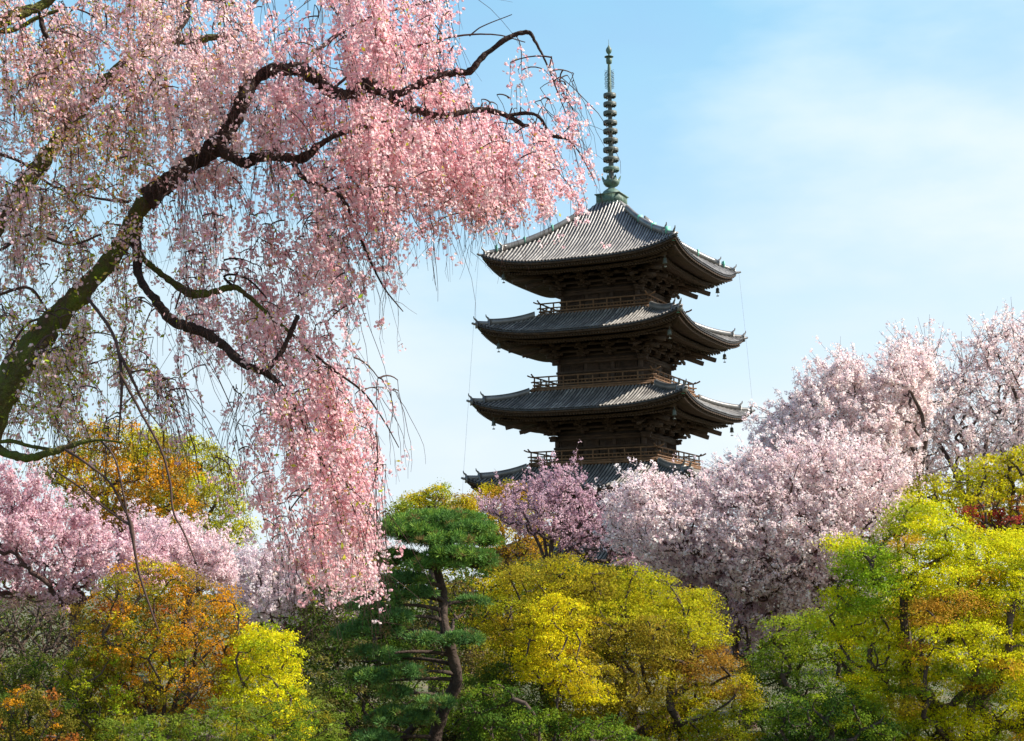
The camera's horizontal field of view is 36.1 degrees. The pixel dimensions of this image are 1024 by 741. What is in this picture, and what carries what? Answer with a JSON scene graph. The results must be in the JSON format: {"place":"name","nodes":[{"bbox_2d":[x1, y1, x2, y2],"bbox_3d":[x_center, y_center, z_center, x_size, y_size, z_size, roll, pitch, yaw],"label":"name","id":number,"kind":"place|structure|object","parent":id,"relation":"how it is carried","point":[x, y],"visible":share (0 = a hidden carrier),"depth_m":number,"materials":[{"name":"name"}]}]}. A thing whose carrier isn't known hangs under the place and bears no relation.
{"place":"outdoors","nodes":[
{"label":"outdoors","id":0,"kind":"place"},
{"bbox_2d":[94,695,352,740],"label":"bush","id":1,"kind":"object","parent":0,"point":[294,723],"depth_m":24.38,"materials":[{"name":"green plant"}]},
{"bbox_2d":[0,588,1023,740],"bbox_3d":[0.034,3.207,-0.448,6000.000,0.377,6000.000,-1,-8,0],"label":"ground","id":2,"kind":"structure","parent":0,"point":[425,688],"depth_m":57.31,"materials":[{"name":"green plant"}]},
{"bbox_2d":[0,683,85,740],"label":"maple shrub","id":3,"kind":"object","parent":2,"relation":"on","point":[42,701],"visible":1,"depth_m":24.83,"materials":[{"name":"orange plant"}]},
{"bbox_2d":[0,585,86,740],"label":"dark shrub","id":4,"kind":"object","parent":2,"relation":"on","point":[15,634],"visible":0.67,"depth_m":28.39,"materials":[{"name":"green plant"}]},
{"bbox_2d":[0,644,128,740],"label":"evergreen shrub","id":5,"kind":"object","parent":2,"relation":"on","point":[31,673],"visible":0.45,"depth_m":26.68,"materials":[{"name":"green plant"}]},
{"bbox_2d":[0,446,186,736],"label":"cherry tree","id":6,"kind":"object","parent":2,"relation":"on","point":[25,513],"visible":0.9,"depth_m":36.48,"materials":[{"name":"pink plant"}]},
{"bbox_2d":[48,636,145,740],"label":"maple shrub","id":7,"kind":"object","parent":2,"relation":"on","point":[86,684],"visible":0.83,"depth_m":25.83,"materials":[{"name":"green plant"}]},
{"bbox_2d":[22,412,219,690],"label":"maple tree","id":8,"kind":"object","parent":2,"relation":"on","point":[142,491],"visible":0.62,"depth_m":49.36,"materials":[{"name":"orange plant"}]},
{"bbox_2d":[0,570,289,674],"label":"hedge","id":9,"kind":"object","parent":2,"relation":"on","point":[132,615],"visible":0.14,"depth_m":60.78,"materials":[{"name":"green plant"}]},
{"bbox_2d":[58,553,260,739],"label":"maple shrub","id":10,"kind":"object","parent":2,"relation":"on","point":[121,623],"visible":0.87,"depth_m":26.37,"materials":[{"name":"orange plant"}]},
{"bbox_2d":[128,498,245,727],"bbox_3d":[-8.003,5.974,38.760,3.124,5.680,3.875,-1,-8,0],"label":"cherry tree","id":11,"kind":"object","parent":2,"relation":"on","point":[201,546],"visible":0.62,"depth_m":38.25,"materials":[{"name":"pink plant"}]},
{"bbox_2d":[49,639,338,740],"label":"evergreen shrub","id":12,"kind":"object","parent":2,"relation":"on","point":[316,691],"visible":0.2,"depth_m":30.39,"materials":[{"name":"green plant"}]},
{"bbox_2d":[124,423,269,653],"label":"zelkova tree","id":13,"kind":"object","parent":2,"relation":"on","point":[215,522],"visible":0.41,"depth_m":55.48,"materials":[{"name":"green plant"}]},
{"bbox_2d":[207,620,322,740],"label":"maple shrub","id":14,"kind":"object","parent":2,"relation":"on","point":[282,657],"visible":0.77,"depth_m":25.76,"materials":[{"name":"yellow plant"}]},
{"bbox_2d":[205,514,400,691],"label":"cherry tree","id":15,"kind":"object","parent":2,"relation":"on","point":[249,566],"visible":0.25,"depth_m":45.86,"materials":[{"name":"pink plant"}]},
{"bbox_2d":[0,0,620,671],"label":"weeping cherry tree","id":16,"kind":"object","parent":2,"relation":"on","point":[380,134],"visible":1,"depth_m":10.82,"materials":[{"name":"pink plant"}]},
{"bbox_2d":[277,563,430,740],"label":"evergreen shrub","id":17,"kind":"object","parent":2,"relation":"on","point":[324,629],"visible":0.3,"depth_m":34.02,"materials":[{"name":"green plant"}]},
{"bbox_2d":[247,548,543,669],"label":"hedge","id":18,"kind":"object","parent":2,"relation":"on","point":[478,573],"visible":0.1,"depth_m":64.81,"materials":[{"name":"green plant"}]},
{"bbox_2d":[293,662,511,740],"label":"evergreen shrub","id":19,"kind":"object","parent":2,"relation":"on","point":[411,729],"visible":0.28,"depth_m":30.85,"materials":[{"name":"green plant"}]},
{"bbox_2d":[328,506,506,740],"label":"pine tree","id":20,"kind":"object","parent":2,"relation":"on","point":[447,535],"visible":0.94,"depth_m":27.11,"materials":[{"name":"green plant"}]},
{"bbox_2d":[382,477,487,692],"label":"pale tree","id":21,"kind":"object","parent":2,"relation":"on","point":[414,501],"visible":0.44,"depth_m":43.46,"materials":[{"name":"yellow plant"}]},
{"bbox_2d":[407,573,501,740],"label":"evergreen shrub","id":22,"kind":"object","parent":2,"relation":"on","point":[459,614],"visible":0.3,"depth_m":33.21,"materials":[{"name":"green plant"}]},
{"bbox_2d":[462,477,559,680],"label":"maple tree","id":23,"kind":"object","parent":2,"relation":"on","point":[506,553],"visible":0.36,"depth_m":49.52,"materials":[{"name":"orange plant"}]},
{"bbox_2d":[454,678,657,740],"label":"evergreen shrub","id":24,"kind":"object","parent":2,"relation":"on","point":[600,730],"visible":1,"depth_m":26.31,"materials":[{"name":"green plant"}]},
{"bbox_2d":[506,590,622,739],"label":"maple shrub","id":25,"kind":"object","parent":2,"relation":"on","point":[556,683],"visible":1,"depth_m":26.98,"materials":[{"name":"yellow plant"}]},
{"bbox_2d":[475,442,663,699],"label":"cherry tree","id":26,"kind":"object","parent":2,"relation":"on","point":[509,508],"visible":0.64,"depth_m":42.62,"materials":[{"name":"pink plant"}]},
{"bbox_2d":[461,39,756,624],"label":"pagoda","id":27,"kind":"object","parent":2,"relation":"on","point":[617,337],"visible":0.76,"depth_m":146.51,"materials":[{"name":"wood"}]},
{"bbox_2d":[461,549,775,740],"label":"maple tree","id":28,"kind":"object","parent":2,"relation":"on","point":[667,719],"visible":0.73,"depth_m":29.00,"materials":[{"name":"yellow plant"}]},
{"bbox_2d":[498,557,819,670],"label":"tree","id":29,"kind":"object","parent":2,"relation":"on","point":[607,615],"visible":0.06,"depth_m":62.78,"materials":[{"name":"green plant"}]},
{"bbox_2d":[635,516,848,728],"bbox_3d":[5.630,5.867,36.599,5.680,5.030,3.205,-1,-8,0],"label":"cherry tree","id":30,"kind":"object","parent":2,"relation":"on","point":[743,613],"visible":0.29,"depth_m":36.10,"materials":[{"name":"pink plant"}]},
{"bbox_2d":[588,419,930,713],"bbox_3d":[5.703,4.662,35.672,7.966,7.139,4.170,-1,-8,0],"label":"cherry tree","id":31,"kind":"object","parent":2,"relation":"on","point":[757,487],"visible":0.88,"depth_m":35.29,"materials":[{"name":"pink plant"}]},
{"bbox_2d":[722,588,903,740],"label":"maple tree","id":32,"kind":"object","parent":2,"relation":"on","point":[781,679],"visible":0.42,"depth_m":30.16,"materials":[{"name":"green plant"}]},
{"bbox_2d":[749,684,906,740],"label":"evergreen shrub","id":33,"kind":"object","parent":2,"relation":"on","point":[871,732],"visible":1,"depth_m":25.71,"materials":[{"name":"green plant"}]},
{"bbox_2d":[710,318,947,720],"bbox_3d":[8.040,3.662,38.787,5.764,9.938,4.629,6,-10,-38],"label":"cherry tree","id":34,"kind":"object","parent":2,"relation":"on","point":[856,390],"visible":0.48,"depth_m":38.58,"materials":[{"name":"pink plant"}]},
{"bbox_2d":[767,556,1023,672],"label":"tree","id":35,"kind":"object","parent":2,"relation":"on","point":[913,638],"visible":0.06,"depth_m":58.80,"materials":[{"name":"green plant"}]},
{"bbox_2d":[796,491,1023,740],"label":"maple tree","id":36,"kind":"object","parent":2,"relation":"on","point":[930,709],"visible":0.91,"depth_m":26.87,"materials":[{"name":"green plant"}]},
{"bbox_2d":[865,300,1023,709],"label":"cherry tree","id":37,"kind":"object","parent":2,"relation":"on","point":[948,424],"visible":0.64,"depth_m":40.92,"materials":[{"name":"pink plant"}]},
{"bbox_2d":[895,444,1023,738],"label":"maple tree","id":38,"kind":"object","parent":2,"relation":"on","point":[1016,463],"visible":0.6,"depth_m":33.73,"materials":[{"name":"yellow plant"}]},
{"bbox_2d":[955,486,1023,722],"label":"red maple","id":39,"kind":"object","parent":2,"relation":"on","point":[1017,520],"visible":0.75,"depth_m":32.62,"materials":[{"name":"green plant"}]},
{"bbox_2d":[0,0,1023,595],"label":"sky","id":40,"kind":"structure","parent":0,"point":[859,164],"materials":[{"name":"blue"}]}
]}

